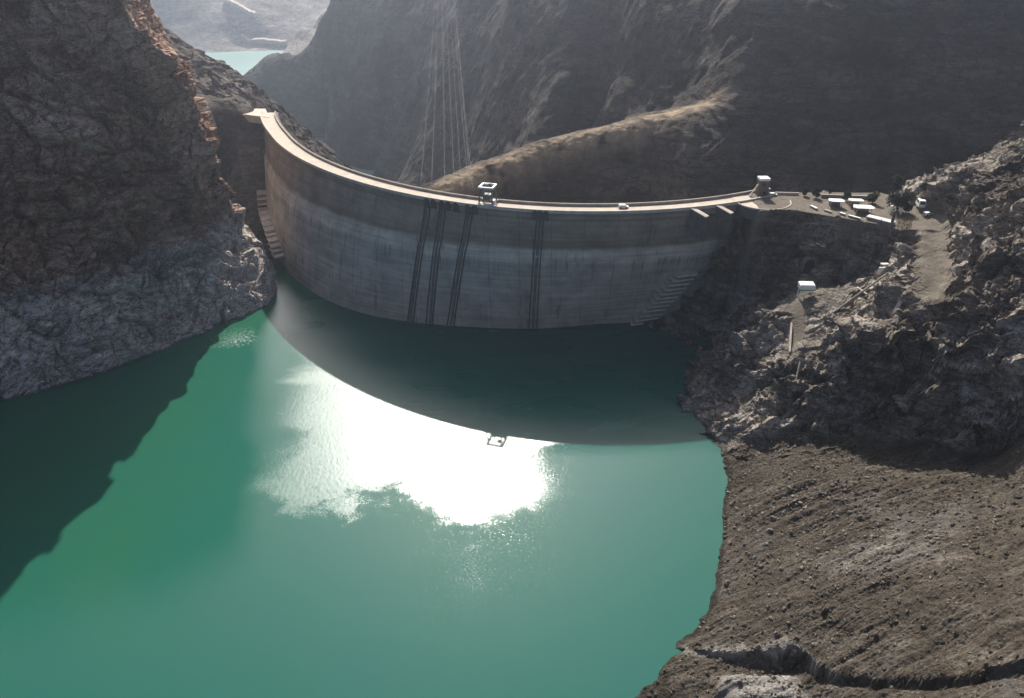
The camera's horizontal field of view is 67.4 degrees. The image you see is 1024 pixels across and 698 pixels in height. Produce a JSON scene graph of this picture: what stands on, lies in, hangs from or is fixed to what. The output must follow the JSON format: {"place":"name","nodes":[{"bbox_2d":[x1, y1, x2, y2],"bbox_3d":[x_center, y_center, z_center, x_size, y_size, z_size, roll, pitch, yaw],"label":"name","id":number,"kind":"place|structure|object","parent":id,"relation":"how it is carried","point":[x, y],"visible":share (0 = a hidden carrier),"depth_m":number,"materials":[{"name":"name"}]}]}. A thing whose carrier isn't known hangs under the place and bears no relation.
{"place":"outdoors","nodes":[
{"label":"outdoors","id":0,"kind":"place"},
{"bbox_2d":[0,0,276,399],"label":"hill","id":1,"kind":"structure","parent":0,"point":[127,235],"depth_m":328.37,"materials":[{"name":"grey stone"}]},
{"bbox_2d":[223,0,255,17],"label":"road","id":2,"kind":"structure","parent":0,"point":[243,8],"depth_m":1938.70,"materials":[{"name":"concrete"}]},
{"bbox_2d":[150,0,329,54],"bbox_3d":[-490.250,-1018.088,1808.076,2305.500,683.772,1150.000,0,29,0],"label":"hills","id":3,"kind":"structure","parent":0,"point":[210,26],"depth_m":1920.34,"materials":[{"name":"grey stone"}]},
{"bbox_2d":[163,28,352,258],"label":"hill","id":4,"kind":"structure","parent":0,"point":[230,95],"depth_m":486.49,"materials":[{"name":"grey stone"}]},
{"bbox_2d":[241,33,286,44],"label":"road","id":5,"kind":"structure","parent":0,"point":[263,40],"depth_m":1896.46,"materials":[{"name":"concrete"}]},
{"bbox_2d":[205,50,373,175],"bbox_3d":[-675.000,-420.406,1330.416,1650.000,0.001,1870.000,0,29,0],"label":"river","id":6,"kind":"structure","parent":0,"point":[242,63],"depth_m":1772.65,"materials":[{"name":"liquid"}]},
{"bbox_2d":[0,243,727,697],"bbox_3d":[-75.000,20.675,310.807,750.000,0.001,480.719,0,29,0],"label":"water","id":7,"kind":"structure","parent":0,"point":[294,489],"depth_m":251.53,"materials":[{"name":"green liquid"}]},
{"bbox_2d":[243,0,1023,202],"bbox_3d":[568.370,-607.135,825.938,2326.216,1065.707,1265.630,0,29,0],"label":"mountain","id":8,"kind":"structure","parent":0,"point":[598,101],"depth_m":453.96,"materials":[{"name":"stone"}]},
{"bbox_2d":[635,121,1023,697],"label":"terrain","id":9,"kind":"structure","parent":0,"point":[933,366],"depth_m":252.47,"materials":[{"name":"stone"}]},
{"bbox_2d":[242,109,791,328],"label":"dam","id":10,"kind":"structure","parent":9,"relation":"on","point":[347,238],"depth_m":354.06,"materials":[{"name":"concrete"}]},
{"bbox_2d":[477,183,498,204],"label":"gantry crane","id":11,"kind":"object","parent":10,"relation":"on","point":[489,196],"visible":1,"depth_m":330.64,"materials":[{"name":"white paint"}]},
{"bbox_2d":[618,204,628,208],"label":"car","id":12,"kind":"object","parent":10,"relation":"on","point":[620,206],"visible":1,"depth_m":328.95,"materials":[{"name":"white paint"}]},
{"bbox_2d":[723,580,730,585],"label":"boulder","id":13,"kind":"object","parent":9,"relation":"on","point":[726,582],"visible":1,"depth_m":222.81,"materials":[{"name":"stone"}]},
{"bbox_2d":[749,175,770,196],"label":"hoist tower","id":14,"kind":"structure","parent":9,"relation":"on","point":[762,187],"depth_m":340.65,"materials":[{"name":"grey paint"}]},
{"bbox_2d":[775,192,798,194],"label":"wall","id":15,"kind":"structure","parent":9,"relation":"on","point":[787,193],"depth_m":344.05,"materials":[{"name":"concrete"}]},
{"bbox_2d":[789,322,791,352],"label":"ramp wall","id":16,"kind":"structure","parent":9,"relation":"on","point":[790,337],"depth_m":295.57,"materials":[{"name":"concrete"}]},
{"bbox_2d":[793,362,800,390],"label":"ramp rail","id":17,"kind":"object","parent":9,"relation":"on","point":[798,368],"visible":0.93,"depth_m":285.21,"materials":[{"name":"concrete"}]},
{"bbox_2d":[794,253,816,271],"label":"tunnel portal","id":18,"kind":"object","parent":9,"relation":"on","point":[807,263],"visible":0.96,"depth_m":319.96,"materials":[{"name":"concrete"}]},
{"bbox_2d":[802,187,808,194],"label":"tree","id":19,"kind":"object","parent":9,"relation":"on","point":[805,190],"visible":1,"depth_m":341.71,"materials":[{"name":"green plant"}]},
{"bbox_2d":[796,281,815,299],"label":"pump house","id":20,"kind":"structure","parent":9,"relation":"on","point":[804,286],"depth_m":305.14,"materials":[{"name":"white paint"}]},
{"bbox_2d":[811,185,819,196],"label":"tree","id":21,"kind":"object","parent":9,"relation":"on","point":[815,192],"visible":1,"depth_m":338.88,"materials":[{"name":"green plant"}]},
{"bbox_2d":[821,607,827,613],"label":"boulder","id":22,"kind":"object","parent":9,"relation":"on","point":[824,610],"visible":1,"depth_m":200.62,"materials":[{"name":"stone"}]},
{"bbox_2d":[827,184,834,193],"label":"tree","id":23,"kind":"object","parent":9,"relation":"on","point":[831,188],"visible":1,"depth_m":342.64,"materials":[{"name":"green plant"}]},
{"bbox_2d":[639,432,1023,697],"bbox_3d":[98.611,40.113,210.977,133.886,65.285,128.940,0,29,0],"label":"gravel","id":24,"kind":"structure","parent":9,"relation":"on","point":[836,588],"depth_m":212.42,"materials":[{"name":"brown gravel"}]},
{"bbox_2d":[828,198,844,207],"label":"shelter","id":25,"kind":"object","parent":9,"relation":"on","point":[833,202],"visible":1,"depth_m":329.89,"materials":[{"name":"white paint"}]},
{"bbox_2d":[821,194,866,198],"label":"wall","id":26,"kind":"structure","parent":9,"relation":"on","point":[841,196],"depth_m":339.99,"materials":[{"name":"concrete"}]},
{"bbox_2d":[844,190,851,200],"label":"tree","id":27,"kind":"object","parent":9,"relation":"on","point":[847,193],"visible":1,"depth_m":335.30,"materials":[{"name":"green plant"}]},
{"bbox_2d":[848,215,860,219],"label":"edge barrier","id":28,"kind":"object","parent":9,"relation":"on","point":[854,217],"visible":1,"depth_m":317.15,"materials":[{"name":"concrete"}]},
{"bbox_2d":[848,198,863,205],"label":"shelter","id":29,"kind":"object","parent":9,"relation":"on","point":[852,201],"visible":0.87,"depth_m":329.68,"materials":[{"name":"white paint"}]},
{"bbox_2d":[829,274,886,315],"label":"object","id":30,"kind":"object","parent":9,"relation":"on","point":[859,293],"visible":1,"depth_m":293.06,"materials":[{"name":"concrete"}]},
{"bbox_2d":[853,204,874,213],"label":"shelter","id":31,"kind":"object","parent":9,"relation":"on","point":[860,208],"visible":1,"depth_m":323.18,"materials":[{"name":"white paint"}]},
{"bbox_2d":[866,191,880,202],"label":"tree","id":32,"kind":"object","parent":9,"relation":"on","point":[872,197],"visible":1,"depth_m":332.38,"materials":[{"name":"green plant"}]},
{"bbox_2d":[866,215,895,225],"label":"edge barrier","id":33,"kind":"object","parent":9,"relation":"on","point":[878,219],"visible":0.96,"depth_m":313.32,"materials":[{"name":"concrete"}]},
{"bbox_2d":[877,263,889,274],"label":"concrete frame","id":34,"kind":"object","parent":9,"relation":"on","point":[880,269],"visible":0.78,"depth_m":298.07,"materials":[{"name":"white paint"}]},
{"bbox_2d":[888,174,904,192],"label":"tree","id":35,"kind":"object","parent":9,"relation":"on","point":[898,183],"visible":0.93,"depth_m":334.27,"materials":[{"name":"green plant"}]},
{"bbox_2d":[885,190,912,210],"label":"tree","id":36,"kind":"object","parent":9,"relation":"on","point":[896,198],"visible":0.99,"depth_m":322.64,"materials":[{"name":"green plant"}]},
{"bbox_2d":[891,285,910,316],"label":"retaining wall","id":37,"kind":"structure","parent":9,"relation":"on","point":[899,303],"depth_m":275.38,"materials":[{"name":"concrete"}]},
{"bbox_2d":[895,213,912,242],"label":"dry grass","id":38,"kind":"structure","parent":9,"relation":"on","point":[909,226],"depth_m":311.37,"materials":[{"name":"beige plant"}]},
{"bbox_2d":[901,201,913,212],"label":"tree","id":39,"kind":"object","parent":9,"relation":"on","point":[907,206],"visible":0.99,"depth_m":321.48,"materials":[{"name":"green plant"}]},
{"bbox_2d":[915,198,926,207],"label":"van","id":40,"kind":"object","parent":9,"relation":"on","point":[919,202],"visible":1,"depth_m":321.65,"materials":[{"name":"white paint"}]},
{"bbox_2d":[919,181,928,190],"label":"tree","id":41,"kind":"object","parent":9,"relation":"on","point":[924,185],"visible":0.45,"depth_m":330.99,"materials":[{"name":"green plant"}]},
{"bbox_2d":[923,211,932,215],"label":"car","id":42,"kind":"object","parent":9,"relation":"on","point":[926,213],"visible":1,"depth_m":317.51,"materials":[{"name":"white paint"}]},
{"bbox_2d":[926,182,936,189],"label":"hut","id":43,"kind":"object","parent":9,"relation":"on","point":[930,185],"visible":0.46,"depth_m":325.27,"materials":[{"name":"brown paint"}]},
{"bbox_2d":[952,629,958,635],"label":"boulder","id":44,"kind":"object","parent":9,"relation":"on","point":[955,632],"visible":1,"depth_m":177.78,"materials":[{"name":"stone"}]},
{"bbox_2d":[1014,491,1022,498],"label":"boulder","id":45,"kind":"object","parent":9,"relation":"on","point":[1017,495],"visible":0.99,"depth_m":215.92,"materials":[{"name":"stone"}]}
]}

